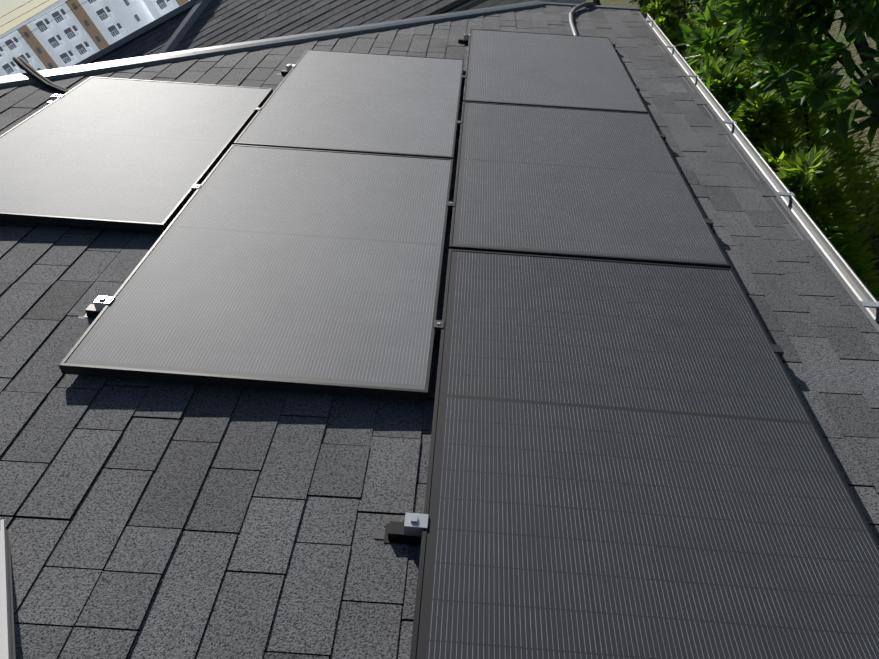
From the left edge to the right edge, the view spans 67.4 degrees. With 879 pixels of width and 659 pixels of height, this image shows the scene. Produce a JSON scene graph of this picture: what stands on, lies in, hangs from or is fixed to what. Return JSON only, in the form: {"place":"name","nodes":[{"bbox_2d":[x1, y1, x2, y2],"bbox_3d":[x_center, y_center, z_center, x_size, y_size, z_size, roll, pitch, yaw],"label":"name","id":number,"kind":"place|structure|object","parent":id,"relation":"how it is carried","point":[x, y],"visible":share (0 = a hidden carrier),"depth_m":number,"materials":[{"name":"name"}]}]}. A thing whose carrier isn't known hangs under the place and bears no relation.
{"place":"outdoors","nodes":[
{"label":"outdoors","id":0,"kind":"place"},
{"bbox_2d":[0,0,58,34],"label":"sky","id":1,"kind":"structure","parent":0,"point":[6,6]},
{"bbox_2d":[0,0,86,47],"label":"utility cables","id":2,"kind":"object","parent":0,"point":[33,20],"visible":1,"depth_m":39.79,"materials":[{"name":"black plastic"}]},
{"bbox_2d":[73,0,600,65],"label":"roof","id":3,"kind":"structure","parent":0,"point":[185,26],"depth_m":10.43,"materials":[{"name":"grey"}]},
{"bbox_2d":[88,0,457,63],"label":"roof shingles","id":4,"kind":"object","parent":3,"relation":"on","point":[219,22],"visible":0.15,"depth_m":9.71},
{"bbox_2d":[586,0,878,275],"bbox_3d":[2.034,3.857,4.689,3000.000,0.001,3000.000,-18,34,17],"label":"ground","id":5,"kind":"structure","parent":0,"point":[833,31],"depth_m":11.81,"materials":[{"name":"green plant"}]},
{"bbox_2d":[0,0,154,75],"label":"apartment block","id":6,"kind":"structure","parent":5,"relation":"on","point":[81,32],"depth_m":116.53,"materials":[{"name":"white paint"}]},
{"bbox_2d":[143,0,160,19],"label":"apartment block","id":7,"kind":"structure","parent":5,"relation":"on","point":[153,10],"depth_m":164.34,"materials":[{"name":"white paint"}]},
{"bbox_2d":[151,0,189,15],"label":"apartment block","id":8,"kind":"structure","parent":5,"relation":"on","point":[163,7],"depth_m":121.49,"materials":[{"name":"white paint"}]},
{"bbox_2d":[637,0,693,26],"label":"tree","id":9,"kind":"object","parent":5,"relation":"on","point":[642,10],"depth_m":9.33,"materials":[{"name":"green plant"}]},
{"bbox_2d":[644,0,686,27],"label":"shrub","id":10,"kind":"object","parent":5,"relation":"on","point":[656,10],"visible":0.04,"depth_m":8.83,"materials":[{"name":"green plant"}]},
{"bbox_2d":[651,8,685,39],"bbox_3d":[3.461,-2.711,9.289,1.740,3.487,1.727,-18,34,17],"label":"shrub","id":11,"kind":"object","parent":5,"relation":"on","point":[663,25],"visible":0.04,"depth_m":8.39,"materials":[{"name":"green plant"}]},
{"bbox_2d":[615,0,737,27],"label":"tree","id":12,"kind":"object","parent":5,"relation":"on","point":[665,6],"visible":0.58,"depth_m":8.06,"materials":[{"name":"green plant"}]},
{"bbox_2d":[666,24,694,54],"bbox_3d":[3.555,-2.369,8.835,1.592,3.399,1.658,-18,34,17],"label":"shrub","id":13,"kind":"object","parent":5,"relation":"on","point":[677,37],"depth_m":7.98,"materials":[{"name":"green plant"}]},
{"bbox_2d":[680,0,725,33],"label":"shrub","id":14,"kind":"object","parent":5,"relation":"on","point":[690,8],"visible":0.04,"depth_m":9.88,"materials":[{"name":"green plant"}]},
{"bbox_2d":[687,26,750,83],"bbox_3d":[3.559,-1.865,7.990,1.724,3.649,1.702,-18,34,17],"label":"shrub","id":15,"kind":"object","parent":5,"relation":"on","point":[720,45],"visible":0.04,"depth_m":6.98,"materials":[{"name":"green plant"}]},
{"bbox_2d":[692,50,746,84],"bbox_3d":[3.506,-1.469,7.530,1.651,3.528,1.729,-18,34,17],"label":"shrub","id":16,"kind":"object","parent":5,"relation":"on","point":[720,62],"depth_m":6.67,"materials":[{"name":"green plant"}]},
{"bbox_2d":[701,61,751,133],"bbox_3d":[3.363,-1.085,7.034,1.487,3.618,1.544,-18,34,17],"label":"shrub","id":17,"kind":"object","parent":5,"relation":"on","point":[725,83],"depth_m":6.12,"materials":[{"name":"green plant"}]},
{"bbox_2d":[699,0,832,156],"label":"shrub","id":18,"kind":"object","parent":5,"relation":"on","point":[714,20],"depth_m":9.41,"materials":[{"name":"green plant"}]},
{"bbox_2d":[732,81,805,153],"bbox_3d":[3.385,-0.707,6.549,1.675,3.592,1.706,-18,34,17],"label":"shrub","id":19,"kind":"object","parent":5,"relation":"on","point":[768,112],"depth_m":5.69,"materials":[{"name":"green plant"}]},
{"bbox_2d":[674,0,878,146],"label":"broadleaf tree","id":20,"kind":"object","parent":5,"relation":"on","point":[769,24],"depth_m":5.18,"materials":[{"name":"green plant"}]},
{"bbox_2d":[714,0,847,179],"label":"shrub","id":21,"kind":"object","parent":5,"relation":"on","point":[722,21],"depth_m":8.64,"materials":[{"name":"green plant"}]},
{"bbox_2d":[757,135,821,228],"bbox_3d":[3.316,-0.242,6.194,1.637,3.364,1.661,-18,34,17],"label":"shrub","id":22,"kind":"object","parent":5,"relation":"on","point":[771,152],"depth_m":5.32,"materials":[{"name":"green plant"}]},
{"bbox_2d":[733,2,874,222],"bbox_3d":[4.396,-2.612,8.393,2.076,3.546,2.175,-18,34,17],"label":"shrub","id":23,"kind":"object","parent":5,"relation":"on","point":[749,56],"depth_m":8.07,"materials":[{"name":"green plant"}]},
{"bbox_2d":[769,32,878,273],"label":"shrub","id":24,"kind":"object","parent":5,"relation":"on","point":[850,160],"depth_m":7.58,"materials":[{"name":"green plant"}]},
{"bbox_2d":[772,143,878,289],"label":"shrub","id":25,"kind":"object","parent":5,"relation":"on","point":[812,177],"depth_m":4.82,"materials":[{"name":"green plant"}]},
{"bbox_2d":[852,176,878,272],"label":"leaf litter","id":26,"kind":"object","parent":5,"relation":"on","point":[871,245],"depth_m":8.96,"materials":[{"name":"green plant"}]},
{"bbox_2d":[862,282,878,300],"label":"shrub","id":27,"kind":"object","parent":5,"relation":"on","point":[874,293],"visible":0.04,"depth_m":4.71,"materials":[{"name":"green plant"}]},
{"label":"house","id":28,"kind":"structure","parent":5,"relation":"on"},
{"bbox_2d":[13,46,774,658],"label":"roof deck","id":29,"kind":"structure","parent":28,"relation":"on","point":[239,572],"depth_m":1.65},
{"bbox_2d":[0,516,15,658],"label":"ladder rail","id":30,"kind":"object","parent":29,"relation":"on","point":[7,643],"depth_m":1.35,"materials":[{"name":"grey metal"}]},
{"bbox_2d":[0,77,272,231],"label":"panel","id":31,"kind":"object","parent":29,"relation":"on","point":[124,154],"visible":0.94,"depth_m":3.25,"materials":[{"name":"black glass"}]},
{"bbox_2d":[59,144,452,400],"bbox_3d":[-0.548,-0.364,2.692,1.026,0.546,1.722,-18,34,17],"label":"panel","id":32,"kind":"object","parent":29,"relation":"on","point":[293,269],"visible":1,"depth_m":2.41,"materials":[{"name":"black glass"}]},
{"bbox_2d":[12,1,594,94],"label":"cable conduit","id":33,"kind":"object","parent":29,"relation":"on","point":[25,66],"visible":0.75,"depth_m":4.16,"materials":[{"name":"grey plastic"}]},
{"bbox_2d":[0,0,639,87],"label":"hip cap and rake trim","id":34,"kind":"object","parent":29,"relation":"attached to","point":[59,73],"visible":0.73,"depth_m":4.92,"materials":[{"name":"grey"}]},
{"bbox_2d":[233,49,463,160],"bbox_3d":[-0.442,-1.433,4.062,1.026,0.546,1.722,-18,34,17],"label":"panel","id":35,"kind":"object","parent":29,"relation":"on","point":[372,103],"visible":0.95,"depth_m":3.88,"materials":[{"name":"black glass"}]},
{"bbox_2d":[0,5,878,658],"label":"roof shingles","id":36,"kind":"object","parent":29,"relation":"on","point":[98,473],"visible":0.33,"depth_m":1.88,"materials":[{"name":"grey asphalt"}]},
{"bbox_2d":[46,34,878,551],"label":"panel mounting clamps","id":37,"kind":"object","parent":29,"relation":"on","point":[408,530],"visible":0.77,"depth_m":2.22,"materials":[{"name":"silver metal"}]},
{"bbox_2d":[463,29,648,112],"bbox_3d":[0.762,-1.879,4.717,1.026,0.546,1.722,-18,34,17],"label":"panel","id":38,"kind":"object","parent":29,"relation":"on","point":[548,70],"visible":0.92,"depth_m":4.56,"materials":[{"name":"black glass"}]},
{"bbox_2d":[449,101,730,267],"bbox_3d":[0.656,-0.811,3.347,1.026,0.546,1.722,-18,34,17],"label":"panel","id":39,"kind":"object","parent":29,"relation":"on","point":[573,183],"visible":0.92,"depth_m":3.13,"materials":[{"name":"black glass"}]},
{"bbox_2d":[410,249,878,658],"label":"panel","id":40,"kind":"object","parent":29,"relation":"on","point":[631,460],"visible":1,"depth_m":1.75,"materials":[{"name":"black glass"}]},
{"bbox_2d":[637,11,878,333],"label":"eave gutter","id":41,"kind":"object","parent":29,"relation":"attached to","point":[863,298],"visible":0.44,"depth_m":3.41,"materials":[{"name":"grey metal"}]}
]}

